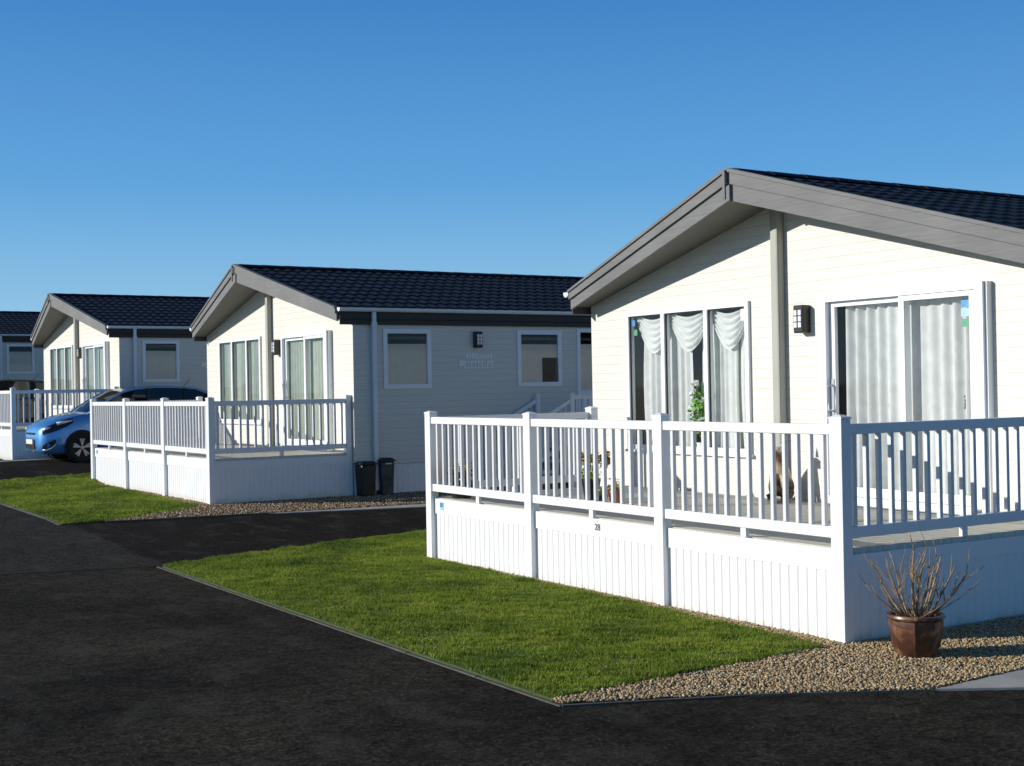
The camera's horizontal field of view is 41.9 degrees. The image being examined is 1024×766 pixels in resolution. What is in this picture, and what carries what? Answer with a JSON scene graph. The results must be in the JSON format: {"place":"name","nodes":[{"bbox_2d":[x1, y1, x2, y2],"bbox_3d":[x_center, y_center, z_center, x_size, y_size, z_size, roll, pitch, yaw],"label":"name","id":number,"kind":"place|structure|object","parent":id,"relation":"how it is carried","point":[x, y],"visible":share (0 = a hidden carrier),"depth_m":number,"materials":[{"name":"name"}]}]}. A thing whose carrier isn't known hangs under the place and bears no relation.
{"place":"outdoors","nodes":[
{"label":"outdoors","id":0,"kind":"place"},
{"bbox_2d":[0,458,69,461],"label":"path","id":1,"kind":"structure","parent":0,"point":[28,460],"depth_m":29.29,"materials":[{"name":"concrete"}]},
{"bbox_2d":[0,566,156,574],"bbox_3d":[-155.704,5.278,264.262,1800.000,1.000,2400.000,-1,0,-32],"label":"ground","id":2,"kind":"structure","parent":0,"point":[80,570],"depth_m":14.29,"materials":[{"name":"black asphalt"}]},
{"bbox_2d":[0,311,43,381],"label":"holiday lodge","id":3,"kind":"structure","parent":2,"relation":"on","point":[21,357],"depth_m":44.51,"materials":[{"name":"plastic"}]},
{"bbox_2d":[6,344,34,373],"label":"window","id":4,"kind":"structure","parent":3,"relation":"in","point":[20,357],"depth_m":44.38,"materials":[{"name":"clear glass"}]},
{"bbox_2d":[0,503,60,524],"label":"kerb edging","id":5,"kind":"object","parent":2,"relation":"on","point":[31,513],"visible":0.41,"depth_m":19.31,"materials":[{"name":"grey concrete"}]},
{"bbox_2d":[0,386,117,459],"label":"veranda deck","id":6,"kind":"structure","parent":2,"relation":"on","point":[12,439],"depth_m":29.98,"materials":[{"name":"white plastic"}]},
{"bbox_2d":[30,293,209,417],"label":"holiday lodge","id":7,"kind":"structure","parent":2,"relation":"on","point":[97,341],"depth_m":32.24,"materials":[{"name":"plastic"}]},
{"bbox_2d":[49,345,73,408],"bbox_3d":[-11.757,-0.147,34.899,0.105,1.630,2.160,-1,0,-34],"label":"window","id":8,"kind":"structure","parent":7,"relation":"in","point":[65,347],"depth_m":35.16,"materials":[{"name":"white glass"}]},
{"bbox_2d":[82,341,109,401],"bbox_3d":[-10.049,0.027,32.283,0.172,2.000,1.922,-1,0,-34],"label":"patio door","id":9,"kind":"structure","parent":7,"relation":"in","point":[105,344],"depth_m":32.23,"materials":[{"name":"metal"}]},
{"bbox_2d":[142,340,179,381],"bbox_3d":[-8.259,-0.510,31.407,0.890,0.980,0.080,-1,0,-34],"label":"window","id":10,"kind":"structure","parent":7,"relation":"in","point":[160,358],"depth_m":31.41,"materials":[{"name":"white glass"}]},
{"bbox_2d":[105,512,268,522],"bbox_3d":[-4.495,1.900,18.600,2.258,0.093,0.054,-1,0,-25],"label":"kerb edging","id":11,"kind":"object","parent":2,"relation":"on","point":[168,518],"visible":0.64,"depth_m":18.56,"materials":[{"name":"grey concrete"}]},
{"bbox_2d":[90,394,352,503],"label":"veranda deck","id":12,"kind":"structure","parent":2,"relation":"on","point":[202,466],"depth_m":21.23,"materials":[{"name":"white plastic"}]},
{"bbox_2d":[157,566,561,706],"bbox_3d":[-1.743,1.927,10.936,0.024,0.063,7.692,-1,0,-32],"label":"kerb edging","id":13,"kind":"object","parent":2,"relation":"on","point":[445,666],"visible":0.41,"depth_m":9.52,"materials":[{"name":"grey concrete"}]},
{"bbox_2d":[189,264,592,495],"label":"holiday lodge","id":14,"kind":"structure","parent":2,"relation":"on","point":[396,354],"depth_m":23.03,"materials":[{"name":"white plastic"}]},
{"bbox_2d":[218,336,261,424],"bbox_3d":[-5.180,-0.035,25.488,0.105,1.630,2.160,-1,0,-33],"label":"window","id":15,"kind":"structure","parent":14,"relation":"in","point":[247,340],"depth_m":25.76,"materials":[{"name":"white plastic"}]},
{"bbox_2d":[281,330,333,450],"bbox_3d":[-3.508,0.139,22.850,0.172,2.000,1.922,-1,0,-33],"label":"patio door","id":16,"kind":"structure","parent":14,"relation":"in","point":[326,335],"depth_m":22.78,"materials":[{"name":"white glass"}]},
{"bbox_2d":[382,329,431,388],"bbox_3d":[-1.729,-0.397,21.950,0.890,0.980,0.080,-1,0,-33],"label":"window","id":17,"kind":"structure","parent":14,"relation":"in","point":[407,355],"depth_m":21.95,"materials":[{"name":"white glass"}]},
{"bbox_2d":[516,330,561,386],"bbox_3d":[0.470,-0.432,23.375,0.930,0.980,0.080,-1,0,-33],"label":"window","id":18,"kind":"structure","parent":14,"relation":"in","point":[532,345],"depth_m":23.34,"materials":[{"name":"white glass"}]},
{"bbox_2d":[576,328,592,437],"bbox_3d":[1.531,0.012,24.055,0.900,1.980,0.080,-1,0,-33],"label":"side door","id":19,"kind":"structure","parent":14,"relation":"in","point":[583,351],"depth_m":23.90,"materials":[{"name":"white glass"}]},
{"bbox_2d":[483,393,592,491],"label":"entrance steps","id":20,"kind":"structure","parent":2,"relation":"on","point":[571,402],"depth_m":22.49,"materials":[{"name":"white plastic"}]},
{"bbox_2d":[424,406,1023,643],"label":"veranda deck","id":21,"kind":"structure","parent":2,"relation":"on","point":[797,564],"depth_m":10.44,"materials":[{"name":"white plastic"}]},
{"bbox_2d":[446,459,472,498],"bbox_3d":[-0.554,1.019,14.374,0.367,0.429,0.335,-1,0,-32],"label":"flower pot","id":22,"kind":"object","parent":21,"relation":"on","point":[458,496],"visible":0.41,"depth_m":14.30,"materials":[{"name":"black plastic"}]},
{"bbox_2d":[575,449,609,499],"bbox_3d":[0.837,0.945,13.791,0.411,0.522,0.245,-1,0,19],"label":"flower pot","id":23,"kind":"object","parent":21,"relation":"on","point":[591,474],"visible":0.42,"depth_m":13.76,"materials":[{"name":"black plastic"}]},
{"bbox_2d":[593,487,608,500],"bbox_3d":[0.904,1.121,13.463,0.210,0.166,0.198,-1,0,-32],"label":"flower pot","id":24,"kind":"object","parent":21,"relation":"on","point":[600,493],"visible":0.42,"depth_m":13.41,"materials":[{"name":"plastic"}]},
{"bbox_2d":[607,478,619,502],"bbox_3d":[1.038,1.066,13.365,0.185,0.269,0.171,-1,0,28],"label":"flower pot","id":25,"kind":"object","parent":21,"relation":"on","point":[617,493],"visible":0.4,"depth_m":13.32,"materials":[{"name":"ceramic"}]},
{"bbox_2d":[766,444,793,502],"bbox_3d":[2.638,0.849,13.194,0.290,0.638,0.519,-1,0,23],"label":"dog ornament","id":26,"kind":"object","parent":21,"relation":"on","point":[779,488],"visible":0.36,"depth_m":13.09,"materials":[{"name":"ceramic"}]},
{"bbox_2d":[562,689,934,706],"bbox_3d":[1.385,1.857,7.804,2.212,0.064,0.090,-1,0,-6],"label":"kerb edging","id":27,"kind":"object","parent":2,"relation":"on","point":[753,695],"visible":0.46,"depth_m":7.83,"materials":[{"name":"grey concrete"}]},
{"bbox_2d":[563,168,1023,514],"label":"holiday lodge","id":28,"kind":"structure","parent":2,"relation":"on","point":[750,295],"depth_m":13.09,"materials":[{"name":"white plastic"}]},
{"bbox_2d":[625,301,753,457],"bbox_3d":[1.928,-0.028,14.783,0.105,1.630,2.160,-1,0,-32],"label":"window","id":29,"kind":"structure","parent":28,"relation":"in","point":[707,309],"depth_m":14.58,"materials":[{"name":"white plastic"}]},
{"bbox_2d":[687,380,704,446],"bbox_3d":[2.088,0.323,14.714,0.334,0.861,0.307,-1,0,16],"label":"potted orchid","id":30,"kind":"object","parent":28,"relation":"in","point":[698,408],"visible":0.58,"depth_m":14.72,"materials":[{"name":"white plant"}]},
{"bbox_2d":[821,281,994,514],"bbox_3d":[3.547,0.147,12.111,0.172,2.000,1.922,-1,0,-32],"label":"patio door","id":31,"kind":"structure","parent":28,"relation":"in","point":[979,322],"depth_m":11.91,"materials":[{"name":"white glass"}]},
{"bbox_2d":[0,504,165,573],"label":"road","id":32,"kind":"structure","parent":0,"point":[29,543],"depth_m":15.70,"materials":[{"name":"black asphalt"}]},
{"bbox_2d":[0,472,198,524],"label":"grass","id":33,"kind":"structure","parent":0,"point":[55,500],"depth_m":21.25,"materials":[{"name":"green plant"}]},
{"bbox_2d":[0,458,496,479],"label":"driveway","id":34,"kind":"structure","parent":0,"point":[29,469],"depth_m":26.91,"materials":[{"name":"black asphalt"}]},
{"bbox_2d":[25,379,207,462],"bbox_3d":[-8.629,0.814,29.699,4.092,1.764,2.040,-1,0,-34],"label":"parked car","id":35,"kind":"object","parent":34,"relation":"on","point":[65,435],"visible":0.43,"depth_m":28.44,"materials":[{"name":"blue paint"}]},
{"bbox_2d":[72,507,426,563],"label":"driveway","id":36,"kind":"structure","parent":0,"point":[168,541],"depth_m":17.31,"materials":[{"name":"black asphalt"}]},
{"bbox_2d":[96,481,568,520],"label":"gravel","id":37,"kind":"structure","parent":0,"point":[330,502],"depth_m":20.09,"materials":[{"name":"beige gravel"}]},
{"bbox_2d":[353,461,377,495],"bbox_3d":[-2.338,1.531,21.382,0.292,0.560,0.312,-1,0,-35],"label":"storage bin","id":38,"kind":"object","parent":37,"relation":"on","point":[365,472],"visible":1,"depth_m":21.29,"materials":[{"name":"plastic"}]},
{"bbox_2d":[377,457,395,494],"bbox_3d":[-2.045,1.506,21.572,0.270,0.600,0.290,-1,0,-30],"label":"storage bin","id":39,"kind":"object","parent":37,"relation":"on","point":[386,473],"visible":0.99,"depth_m":21.48,"materials":[{"name":"plastic"}]},
{"bbox_2d":[269,504,425,513],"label":"path","id":40,"kind":"structure","parent":0,"point":[389,507],"depth_m":19.64,"materials":[{"name":"concrete"}]},
{"bbox_2d":[163,529,822,700],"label":"grass","id":41,"kind":"structure","parent":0,"point":[287,560],"depth_m":10.62,"materials":[{"name":"green plant"}]},
{"bbox_2d":[0,566,1023,765],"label":"road","id":42,"kind":"structure","parent":0,"point":[147,666],"depth_m":7.61,"materials":[{"name":"black asphalt"}]},
{"bbox_2d":[0,0,1023,311],"label":"sky","id":43,"kind":"structure","parent":0,"point":[148,147],"materials":[{"name":"blue"}]},
{"bbox_2d":[425,556,1023,703],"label":"gravel","id":44,"kind":"structure","parent":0,"point":[953,648],"depth_m":8.44,"materials":[{"name":"beige gravel"}]},
{"bbox_2d":[857,519,983,657],"bbox_3d":[2.704,1.347,8.819,0.783,0.903,0.566,-1,0,22],"label":"potted shrub","id":45,"kind":"object","parent":44,"relation":"on","point":[915,632],"visible":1,"depth_m":8.78,"materials":[{"name":"brown plant"}]},
{"bbox_2d":[935,669,1023,690],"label":"path","id":46,"kind":"structure","parent":0,"point":[1012,680],"depth_m":7.98,"materials":[{"name":"concrete"}]},
{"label":"driveway","id":47,"kind":"structure","parent":0,"visible":0},
{"bbox_2d":[0,374,44,422],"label":"parked car","id":48,"kind":"object","parent":47,"relation":"on","point":[17,384],"visible":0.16,"depth_m":37.37,"materials":[{"name":"paint"}]}
]}

